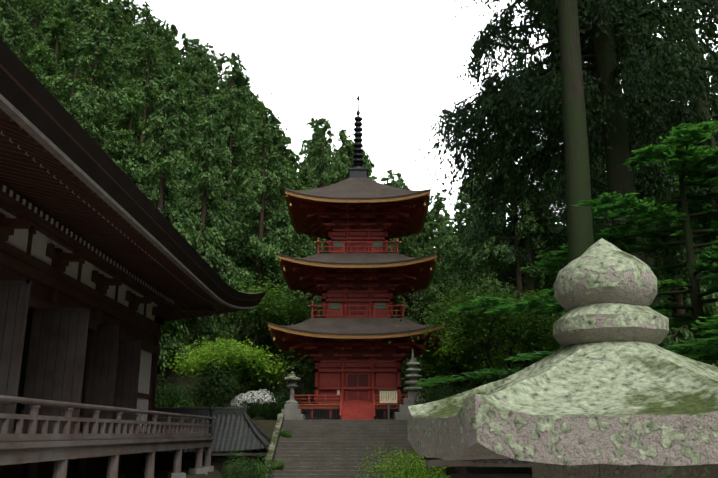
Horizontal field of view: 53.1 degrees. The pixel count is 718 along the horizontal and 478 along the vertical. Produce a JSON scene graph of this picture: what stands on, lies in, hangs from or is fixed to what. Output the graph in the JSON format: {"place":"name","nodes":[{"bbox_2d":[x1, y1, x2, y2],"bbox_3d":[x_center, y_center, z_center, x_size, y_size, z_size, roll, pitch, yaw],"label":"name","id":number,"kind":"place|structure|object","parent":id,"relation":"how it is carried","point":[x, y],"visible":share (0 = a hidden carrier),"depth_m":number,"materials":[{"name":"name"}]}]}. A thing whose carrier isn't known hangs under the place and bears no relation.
{"place":"outdoors","nodes":[
{"label":"outdoors","id":0,"kind":"place"},
{"bbox_2d":[284,371,300,403],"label":"stone lantern","id":1,"kind":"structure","parent":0,"point":[292,379],"depth_m":42.30,"materials":[{"name":"grey stone"}]},
{"bbox_2d":[102,0,717,246],"label":"sky","id":2,"kind":"structure","parent":0,"point":[401,56],"materials":[{"name":"white"}]},
{"bbox_2d":[403,349,423,398],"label":"stone tower","id":3,"kind":"structure","parent":0,"point":[413,376],"depth_m":42.03,"materials":[{"name":"grey stone"}]},
{"bbox_2d":[125,204,717,477],"bbox_3d":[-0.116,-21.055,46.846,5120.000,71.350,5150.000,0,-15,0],"label":"ground","id":4,"kind":"structure","parent":0,"point":[266,427],"depth_m":53.43,"materials":[{"name":"green plant"}]},
{"bbox_2d":[0,0,30,53],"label":"forest tree","id":5,"kind":"object","parent":4,"relation":"on","point":[5,10],"visible":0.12,"depth_m":62.23,"materials":[{"name":"green plant"}]},
{"bbox_2d":[0,0,40,74],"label":"forest tree","id":6,"kind":"object","parent":4,"relation":"on","point":[23,5],"visible":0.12,"depth_m":79.74,"materials":[{"name":"green plant"}]},
{"bbox_2d":[3,7,44,80],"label":"forest tree","id":7,"kind":"object","parent":4,"relation":"on","point":[34,41],"visible":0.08,"depth_m":70.94,"materials":[{"name":"green plant"}]},
{"bbox_2d":[9,0,65,38],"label":"forest tree","id":8,"kind":"object","parent":4,"relation":"on","point":[57,3],"visible":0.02,"depth_m":95.47,"materials":[{"name":"green plant"}]},
{"bbox_2d":[16,0,59,81],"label":"forest tree","id":9,"kind":"object","parent":4,"relation":"on","point":[36,17],"visible":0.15,"depth_m":85.06,"materials":[{"name":"green plant"}]},
{"bbox_2d":[26,2,98,106],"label":"forest tree","id":10,"kind":"object","parent":4,"relation":"on","point":[46,55],"visible":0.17,"depth_m":63.71,"materials":[{"name":"green plant"}]},
{"bbox_2d":[41,31,102,141],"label":"forest tree","id":11,"kind":"object","parent":4,"relation":"on","point":[76,52],"visible":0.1,"depth_m":58.87,"materials":[{"name":"green plant"}]},
{"bbox_2d":[34,0,115,124],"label":"forest tree","id":12,"kind":"object","parent":4,"relation":"on","point":[81,2],"visible":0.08,"depth_m":81.34,"materials":[{"name":"green plant"}]},
{"bbox_2d":[56,0,96,96],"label":"forest tree","id":13,"kind":"object","parent":4,"relation":"on","point":[72,5],"visible":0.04,"depth_m":92.64,"materials":[{"name":"green plant"}]},
{"bbox_2d":[51,0,120,154],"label":"forest tree","id":14,"kind":"object","parent":4,"relation":"on","point":[77,33],"visible":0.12,"depth_m":70.23,"materials":[{"name":"green plant"}]},
{"bbox_2d":[57,0,124,126],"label":"forest tree","id":15,"kind":"object","parent":4,"relation":"on","point":[89,5],"visible":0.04,"depth_m":88.61,"materials":[{"name":"green plant"}]},
{"bbox_2d":[56,0,138,150],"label":"cedar tree","id":16,"kind":"object","parent":4,"relation":"on","point":[113,14],"visible":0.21,"depth_m":78.14,"materials":[{"name":"green plant"}]},
{"bbox_2d":[51,0,152,188],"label":"forest tree","id":17,"kind":"object","parent":4,"relation":"on","point":[91,112],"visible":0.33,"depth_m":51.88,"materials":[{"name":"green plant"}]},
{"bbox_2d":[103,0,138,76],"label":"forest tree","id":18,"kind":"object","parent":4,"relation":"on","point":[113,2],"visible":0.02,"depth_m":105.56,"materials":[{"name":"green plant"}]},
{"bbox_2d":[105,0,138,158],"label":"forest tree","id":19,"kind":"object","parent":4,"relation":"on","point":[126,3],"visible":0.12,"depth_m":101.03,"materials":[{"name":"green plant"}]},
{"bbox_2d":[0,38,265,477],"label":"hall","id":20,"kind":"structure","parent":4,"relation":"on","point":[106,270],"depth_m":21.43,"materials":[{"name":"brown wood"}]},
{"bbox_2d":[124,1,152,59],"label":"forest tree","id":21,"kind":"object","parent":4,"relation":"on","point":[137,12],"visible":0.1,"depth_m":122.72,"materials":[{"name":"green plant"}]},
{"bbox_2d":[128,0,156,61],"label":"forest tree","id":22,"kind":"object","parent":4,"relation":"on","point":[144,5],"visible":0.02,"depth_m":140.13,"materials":[{"name":"green plant"}]},
{"bbox_2d":[109,0,176,147],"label":"forest tree","id":23,"kind":"object","parent":4,"relation":"on","point":[137,71],"visible":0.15,"depth_m":93.74,"materials":[{"name":"green plant"}]},
{"bbox_2d":[104,73,184,206],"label":"forest tree","id":24,"kind":"object","parent":4,"relation":"on","point":[122,133],"visible":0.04,"depth_m":58.82,"materials":[{"name":"green plant"}]},
{"bbox_2d":[117,72,174,215],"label":"forest tree","id":25,"kind":"object","parent":4,"relation":"on","point":[135,135],"visible":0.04,"depth_m":71.02,"materials":[{"name":"green plant"}]},
{"bbox_2d":[107,6,186,214],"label":"cedar tree","id":26,"kind":"object","parent":4,"relation":"on","point":[148,51],"visible":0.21,"depth_m":67.86,"materials":[{"name":"green plant"}]},
{"bbox_2d":[132,25,182,145],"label":"forest tree","id":27,"kind":"object","parent":4,"relation":"on","point":[169,52],"visible":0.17,"depth_m":106.69,"materials":[{"name":"green plant"}]},
{"bbox_2d":[141,46,181,219],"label":"forest tree","id":28,"kind":"object","parent":4,"relation":"on","point":[162,63],"visible":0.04,"depth_m":85.62,"materials":[{"name":"green plant"}]},
{"bbox_2d":[155,374,176,406],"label":"shrub","id":29,"kind":"object","parent":4,"relation":"on","point":[172,404],"visible":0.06,"depth_m":39.94,"materials":[{"name":"green plant"}]},
{"bbox_2d":[159,17,180,70],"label":"forest tree","id":30,"kind":"object","parent":4,"relation":"on","point":[174,29],"visible":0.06,"depth_m":116.63,"materials":[{"name":"green plant"}]},
{"bbox_2d":[155,393,192,406],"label":"shrub","id":31,"kind":"object","parent":4,"relation":"on","point":[161,404],"visible":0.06,"depth_m":40.48,"materials":[{"name":"green plant"}]},
{"bbox_2d":[126,62,227,375],"bbox_3d":[-14.859,-1.535,52.028,9.492,26.172,10.415,14,-21,-42],"label":"forest tree","id":32,"kind":"object","parent":4,"relation":"on","point":[161,194],"visible":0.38,"depth_m":53.37,"materials":[{"name":"green plant"}]},
{"bbox_2d":[165,27,192,115],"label":"forest tree","id":33,"kind":"object","parent":4,"relation":"on","point":[180,53],"visible":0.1,"depth_m":110.20,"materials":[{"name":"green plant"}]},
{"bbox_2d":[158,383,202,406],"bbox_3d":[-10.590,9.702,42.498,3.537,2.355,2.324,-10,-18,33],"label":"shrub","id":34,"kind":"object","parent":4,"relation":"on","point":[181,395],"visible":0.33,"depth_m":42.10,"materials":[{"name":"green plant"}]},
{"bbox_2d":[155,81,227,252],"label":"forest tree","id":35,"kind":"object","parent":4,"relation":"on","point":[185,107],"visible":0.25,"depth_m":78.94,"materials":[{"name":"green plant"}]},
{"bbox_2d":[165,31,218,161],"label":"forest tree","id":36,"kind":"object","parent":4,"relation":"on","point":[186,59],"visible":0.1,"depth_m":100.44,"materials":[{"name":"green plant"}]},
{"bbox_2d":[171,41,216,177],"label":"cedar tree","id":37,"kind":"object","parent":4,"relation":"on","point":[195,63],"visible":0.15,"depth_m":93.91,"materials":[{"name":"green plant"}]},
{"bbox_2d":[166,101,241,284],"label":"forest tree","id":38,"kind":"object","parent":4,"relation":"on","point":[196,125],"visible":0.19,"depth_m":70.41,"materials":[{"name":"green plant"}]},
{"bbox_2d":[141,400,270,474],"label":"building","id":39,"kind":"structure","parent":4,"relation":"on","point":[236,429],"depth_m":36.53,"materials":[{"name":"roof tile"},{"name":"wood"},{"name":"plaster"}]},
{"bbox_2d":[163,91,254,368],"bbox_3d":[-13.308,-1.210,59.368,8.791,25.156,9.646,9,-18,-31],"label":"forest tree","id":40,"kind":"object","parent":4,"relation":"on","point":[219,229],"visible":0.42,"depth_m":59.86,"materials":[{"name":"green plant"}]},
{"bbox_2d":[199,33,219,109],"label":"forest tree","id":41,"kind":"object","parent":4,"relation":"on","point":[213,52],"visible":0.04,"depth_m":128.69,"materials":[{"name":"green plant"}]},
{"bbox_2d":[180,40,246,247],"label":"forest tree","id":42,"kind":"object","parent":4,"relation":"on","point":[206,81],"visible":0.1,"depth_m":84.24,"materials":[{"name":"green plant"}]},
{"bbox_2d":[190,357,238,406],"bbox_3d":[-8.597,8.984,42.380,2.562,3.846,3.900,10,-18,-33],"label":"shrub","id":43,"kind":"object","parent":4,"relation":"on","point":[221,389],"visible":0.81,"depth_m":41.66,"materials":[{"name":"green plant"}]},
{"bbox_2d":[208,48,244,157],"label":"forest tree","id":44,"kind":"object","parent":4,"relation":"on","point":[220,63],"visible":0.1,"depth_m":120.70,"materials":[{"name":"green plant"}]},
{"bbox_2d":[189,39,265,286],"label":"cedar tree","id":45,"kind":"object","parent":4,"relation":"on","point":[229,97],"visible":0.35,"depth_m":80.21,"materials":[{"name":"green plant"}]},
{"bbox_2d":[210,67,254,265],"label":"forest tree","id":46,"kind":"object","parent":4,"relation":"on","point":[230,77],"visible":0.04,"depth_m":89.04,"materials":[{"name":"green plant"}]},
{"bbox_2d":[165,334,310,405],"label":"maple tree","id":47,"kind":"object","parent":4,"relation":"on","point":[250,365],"visible":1,"depth_m":43.56,"materials":[{"name":"green plant"}]},
{"bbox_2d":[158,265,321,389],"bbox_3d":[-9.116,7.667,54.423,18.596,11.499,10.927,8,-17,-26],"label":"light tree","id":48,"kind":"object","parent":4,"relation":"on","point":[276,312],"visible":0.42,"depth_m":55.29,"materials":[{"name":"green plant"}]},
{"bbox_2d":[219,104,261,256],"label":"forest tree","id":49,"kind":"object","parent":4,"relation":"on","point":[256,163],"visible":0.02,"depth_m":94.39,"materials":[{"name":"green plant"}]},
{"bbox_2d":[239,83,255,146],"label":"forest tree","id":50,"kind":"object","parent":4,"relation":"on","point":[249,105],"depth_m":116.60,"materials":[{"name":"green plant"}]},
{"bbox_2d":[221,450,274,477],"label":"shrub","id":51,"kind":"object","parent":4,"relation":"on","point":[244,471],"visible":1,"depth_m":31.42,"materials":[{"name":"green plant"}]},
{"bbox_2d":[230,379,270,418],"bbox_3d":[-7.090,10.489,46.402,3.462,2.935,2.275,-8,-17,29],"label":"shrub","id":52,"kind":"object","parent":4,"relation":"on","point":[251,389],"visible":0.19,"depth_m":46.20,"materials":[{"name":"green plant"}]},
{"bbox_2d":[227,389,275,418],"bbox_3d":[-6.335,9.808,42.365,2.758,1.953,2.003,0,-15,0],"label":"azalea bush","id":53,"kind":"object","parent":4,"relation":"on","point":[258,399],"visible":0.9,"depth_m":42.11,"materials":[{"name":"white plant"}]},
{"bbox_2d":[203,92,311,387],"bbox_3d":[-9.569,-0.284,64.647,10.491,28.081,11.602,5,-16,-18],"label":"forest tree","id":54,"kind":"object","parent":4,"relation":"on","point":[261,252],"visible":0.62,"depth_m":64.32,"materials":[{"name":"green plant"}]},
{"bbox_2d":[241,96,277,212],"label":"forest tree","id":55,"kind":"object","parent":4,"relation":"on","point":[257,106],"visible":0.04,"depth_m":100.82,"materials":[{"name":"green plant"}]},
{"bbox_2d":[232,109,302,290],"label":"forest tree","id":56,"kind":"object","parent":4,"relation":"on","point":[276,137],"visible":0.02,"depth_m":83.90,"materials":[{"name":"green plant"}]},
{"bbox_2d":[248,380,289,419],"bbox_3d":[-5.717,10.176,44.821,2.838,2.688,1.864,2,-15,-8],"label":"shrub","id":57,"kind":"object","parent":4,"relation":"on","point":[277,404],"visible":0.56,"depth_m":44.62,"materials":[{"name":"green plant"}]},
{"bbox_2d":[223,121,316,374],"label":"forest tree","id":58,"kind":"object","parent":4,"relation":"on","point":[242,258],"visible":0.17,"depth_m":68.90,"materials":[{"name":"green plant"}]},
{"bbox_2d":[265,162,323,294],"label":"forest tree","id":59,"kind":"object","parent":4,"relation":"on","point":[305,173],"visible":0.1,"depth_m":88.82,"materials":[{"name":"green plant"}]},
{"bbox_2d":[278,177,324,357],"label":"forest tree","id":60,"kind":"object","parent":4,"relation":"on","point":[310,246],"visible":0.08,"depth_m":77.62,"materials":[{"name":"green plant"}]},
{"bbox_2d":[290,108,334,240],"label":"forest tree","id":61,"kind":"object","parent":4,"relation":"on","point":[304,141],"visible":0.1,"depth_m":101.63,"materials":[{"name":"green plant"}]},
{"bbox_2d":[295,108,341,243],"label":"forest tree","id":62,"kind":"object","parent":4,"relation":"on","point":[320,135],"visible":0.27,"depth_m":93.87,"materials":[{"name":"green plant"}]},
{"bbox_2d":[294,169,346,399],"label":"forest tree","id":63,"kind":"object","parent":4,"relation":"on","point":[311,372],"visible":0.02,"depth_m":63.22,"materials":[{"name":"green plant"}]},
{"bbox_2d":[322,124,337,180],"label":"forest tree","id":64,"kind":"object","parent":4,"relation":"on","point":[329,140],"visible":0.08,"depth_m":149.52,"materials":[{"name":"green plant"}]},
{"bbox_2d":[324,130,352,185],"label":"forest tree","id":65,"kind":"object","parent":4,"relation":"on","point":[342,150],"visible":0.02,"depth_m":96.68,"materials":[{"name":"green plant"}]},
{"bbox_2d":[329,125,350,171],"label":"forest tree","id":66,"kind":"object","parent":4,"relation":"on","point":[342,137],"visible":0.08,"depth_m":108.03,"materials":[{"name":"green plant"}]},
{"bbox_2d":[275,131,412,401],"bbox_3d":[-0.986,2.521,60.085,11.578,26.553,10.470,2,-15,-7],"label":"forest tree","id":67,"kind":"object","parent":4,"relation":"on","point":[341,162],"visible":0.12,"depth_m":61.14,"materials":[{"name":"green plant"}]},
{"bbox_2d":[263,414,434,477],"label":"stone stairs","id":68,"kind":"structure","parent":4,"relation":"on","point":[322,449],"depth_m":37.42,"materials":[{"name":"grey stone"}]},
{"bbox_2d":[269,460,284,469],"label":"fern clump","id":69,"kind":"object","parent":68,"relation":"on","point":[278,465],"visible":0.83,"depth_m":34.87,"materials":[{"name":"green plant"}]},
{"bbox_2d":[277,404,304,419],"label":"lantern plinth","id":70,"kind":"structure","parent":68,"relation":"on","point":[291,411],"depth_m":41.54,"materials":[{"name":"stone"}]},
{"bbox_2d":[267,89,446,419],"bbox_3d":[-0.058,0.515,50.591,11.000,24.550,11.130,0,-15,0],"label":"pagoda","id":71,"kind":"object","parent":4,"relation":"on","point":[357,277],"visible":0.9,"depth_m":46.97,"materials":[{"name":"red wood"}]},
{"bbox_2d":[362,147,372,175],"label":"forest tree","id":72,"kind":"object","parent":4,"relation":"on","point":[366,164],"visible":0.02,"depth_m":81.45,"materials":[{"name":"green plant"}]},
{"bbox_2d":[378,390,397,419],"bbox_3d":[2.148,10.014,42.861,2.003,1.980,0.507,5,-16,-16],"label":"notice board","id":73,"kind":"object","parent":4,"relation":"on","point":[388,396],"visible":0.75,"depth_m":42.86,"materials":[{"name":"brown wood"}]},
{"bbox_2d":[355,442,449,477],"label":"bush","id":74,"kind":"object","parent":4,"relation":"on","point":[404,470],"visible":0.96,"depth_m":25.61,"materials":[{"name":"green plant"}]},
{"bbox_2d":[394,398,424,419],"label":"tower plinth","id":75,"kind":"structure","parent":4,"relation":"on","point":[401,413],"depth_m":41.06,"materials":[{"name":"stone"}]},
{"bbox_2d":[380,155,450,401],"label":"forest tree","id":76,"kind":"object","parent":4,"relation":"on","point":[394,182],"visible":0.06,"depth_m":73.03,"materials":[{"name":"green plant"}]},
{"bbox_2d":[400,235,461,384],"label":"forest tree","id":77,"kind":"object","parent":4,"relation":"on","point":[410,301],"visible":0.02,"depth_m":76.01,"materials":[{"name":"green plant"}]},
{"bbox_2d":[388,184,477,400],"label":"forest tree","id":78,"kind":"object","parent":4,"relation":"on","point":[422,249],"visible":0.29,"depth_m":61.40,"materials":[{"name":"green plant"}]},
{"bbox_2d":[403,182,464,390],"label":"forest tree","id":79,"kind":"object","parent":4,"relation":"on","point":[435,210],"visible":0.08,"depth_m":89.96,"materials":[{"name":"green plant"}]},
{"bbox_2d":[403,220,465,394],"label":"forest tree","id":80,"kind":"object","parent":4,"relation":"on","point":[443,232],"visible":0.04,"depth_m":83.56,"materials":[{"name":"green plant"}]},
{"bbox_2d":[414,383,456,404],"bbox_3d":[4.208,9.354,39.853,2.784,3.095,1.829,-12,-19,38],"label":"shrub","id":81,"kind":"object","parent":4,"relation":"on","point":[435,396],"visible":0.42,"depth_m":39.77,"materials":[{"name":"green plant"}]},
{"bbox_2d":[427,196,455,250],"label":"forest tree","id":82,"kind":"object","parent":4,"relation":"on","point":[447,222],"visible":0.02,"depth_m":115.88,"materials":[{"name":"green plant"}]},
{"bbox_2d":[430,186,494,392],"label":"forest tree","id":83,"kind":"object","parent":4,"relation":"on","point":[444,265],"visible":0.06,"depth_m":73.85,"materials":[{"name":"green plant"}]},
{"bbox_2d":[460,380,485,392],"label":"shrub","id":84,"kind":"object","parent":4,"relation":"on","point":[468,387],"visible":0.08,"depth_m":41.62,"materials":[{"name":"green plant"}]},
{"bbox_2d":[388,268,559,385],"bbox_3d":[7.333,6.716,41.492,8.742,9.199,14.877,-7,-17,25],"label":"light tree","id":85,"kind":"object","parent":4,"relation":"on","point":[464,321],"visible":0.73,"depth_m":39.64,"materials":[{"name":"green plant"}]},
{"bbox_2d":[442,175,510,385],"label":"forest tree","id":86,"kind":"object","parent":4,"relation":"on","point":[466,268],"visible":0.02,"depth_m":77.51,"materials":[{"name":"green plant"}]},
{"bbox_2d":[423,456,531,477],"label":"water pavilion","id":87,"kind":"structure","parent":4,"relation":"on","point":[504,468],"depth_m":14.50,"materials":[{"name":"brown wood"}]},
{"bbox_2d":[441,162,514,390],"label":"forest tree","id":88,"kind":"object","parent":4,"relation":"on","point":[469,259],"visible":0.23,"depth_m":67.43,"materials":[{"name":"green plant"}]},
{"bbox_2d":[447,167,508,319],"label":"forest tree","id":89,"kind":"object","parent":4,"relation":"on","point":[463,269],"depth_m":82.16,"materials":[{"name":"green plant"}]},
{"bbox_2d":[402,318,557,387],"bbox_3d":[9.693,9.671,52.558,13.986,8.663,14.198,8,-17,-27],"label":"bush","id":90,"kind":"object","parent":4,"relation":"on","point":[437,358],"visible":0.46,"depth_m":52.56,"materials":[{"name":"green plant"}]},
{"bbox_2d":[432,279,562,372],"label":"light tree","id":91,"kind":"object","parent":4,"relation":"on","point":[538,328],"visible":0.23,"depth_m":42.56,"materials":[{"name":"green plant"}]},
{"bbox_2d":[462,162,558,348],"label":"forest tree","id":92,"kind":"object","parent":4,"relation":"on","point":[511,272],"visible":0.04,"depth_m":58.02,"materials":[{"name":"green plant"}]},
{"bbox_2d":[458,141,566,383],"bbox_3d":[11.549,0.931,52.429,9.861,25.593,8.918,3,-15,-12],"label":"forest tree","id":93,"kind":"object","parent":4,"relation":"on","point":[501,249],"visible":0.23,"depth_m":52.56,"materials":[{"name":"green plant"}]},
{"bbox_2d":[490,350,552,382],"bbox_3d":[9.878,8.628,41.724,4.925,4.234,3.236,-9,-18,30],"label":"shrub","id":94,"kind":"object","parent":4,"relation":"on","point":[514,365],"visible":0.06,"depth_m":42.15,"materials":[{"name":"green plant"}]},
{"bbox_2d":[457,23,595,296],"bbox_3d":[13.020,-2.201,53.878,11.530,32.534,10.271,-1,-15,5],"label":"cedar","id":95,"kind":"object","parent":4,"relation":"on","point":[554,241],"visible":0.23,"depth_m":52.99,"materials":[{"name":"green plant"}]},
{"bbox_2d":[477,0,593,263],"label":"cedar","id":96,"kind":"object","parent":4,"relation":"on","point":[580,233],"visible":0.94,"depth_m":18.62,"materials":[{"name":"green plant"}]},
{"bbox_2d":[510,205,561,348],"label":"forest tree","id":97,"kind":"object","parent":4,"relation":"on","point":[540,251],"depth_m":67.44,"materials":[{"name":"green plant"}]},
{"bbox_2d":[408,0,717,241],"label":"cedar","id":98,"kind":"object","parent":4,"relation":"on","point":[557,155],"visible":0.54,"depth_m":31.25,"materials":[{"name":"green plant"}]},
{"bbox_2d":[414,121,717,386],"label":"fir tree","id":99,"kind":"object","parent":4,"relation":"on","point":[693,161],"visible":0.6,"depth_m":16.89,"materials":[{"name":"green plant"}]},
{"bbox_2d":[430,0,717,308],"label":"cedar","id":100,"kind":"object","parent":4,"relation":"on","point":[597,25],"visible":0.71,"depth_m":26.12,"materials":[{"name":"green plant"}]},
{"bbox_2d":[564,1,717,346],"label":"cedar","id":101,"kind":"object","parent":4,"relation":"on","point":[649,261],"depth_m":46.59,"materials":[{"name":"green plant"}]},
{"bbox_2d":[565,0,717,281],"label":"cedar","id":102,"kind":"object","parent":4,"relation":"on","point":[668,238],"visible":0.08,"depth_m":35.90,"materials":[{"name":"green plant"}]},
{"bbox_2d":[641,119,717,366],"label":"forest tree","id":103,"kind":"object","parent":4,"relation":"on","point":[675,336],"visible":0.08,"depth_m":46.72,"materials":[{"name":"green plant"}]},
{"bbox_2d":[654,131,713,329],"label":"forest tree","id":104,"kind":"object","parent":4,"relation":"on","point":[661,239],"depth_m":64.06,"materials":[{"name":"green plant"}]},
{"bbox_2d":[660,193,717,327],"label":"forest tree","id":105,"kind":"object","parent":4,"relation":"on","point":[704,272],"depth_m":59.58,"materials":[{"name":"green plant"}]},
{"bbox_2d":[661,76,717,360],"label":"forest tree","id":106,"kind":"object","parent":4,"relation":"on","point":[716,282],"visible":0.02,"depth_m":49.69,"materials":[{"name":"green plant"}]},
{"bbox_2d":[662,274,717,361],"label":"fir tree","id":107,"kind":"object","parent":4,"relation":"on","point":[682,348],"visible":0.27,"depth_m":13.06,"materials":[{"name":"green plant"}]},
{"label":"court gravel","id":108,"kind":"object","parent":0,"visible":0},
{"bbox_2d":[408,238,717,477],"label":"stone lantern","id":109,"kind":"object","parent":108,"relation":"on","point":[611,388],"visible":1,"depth_m":1.74,"materials":[{"name":"stone"}]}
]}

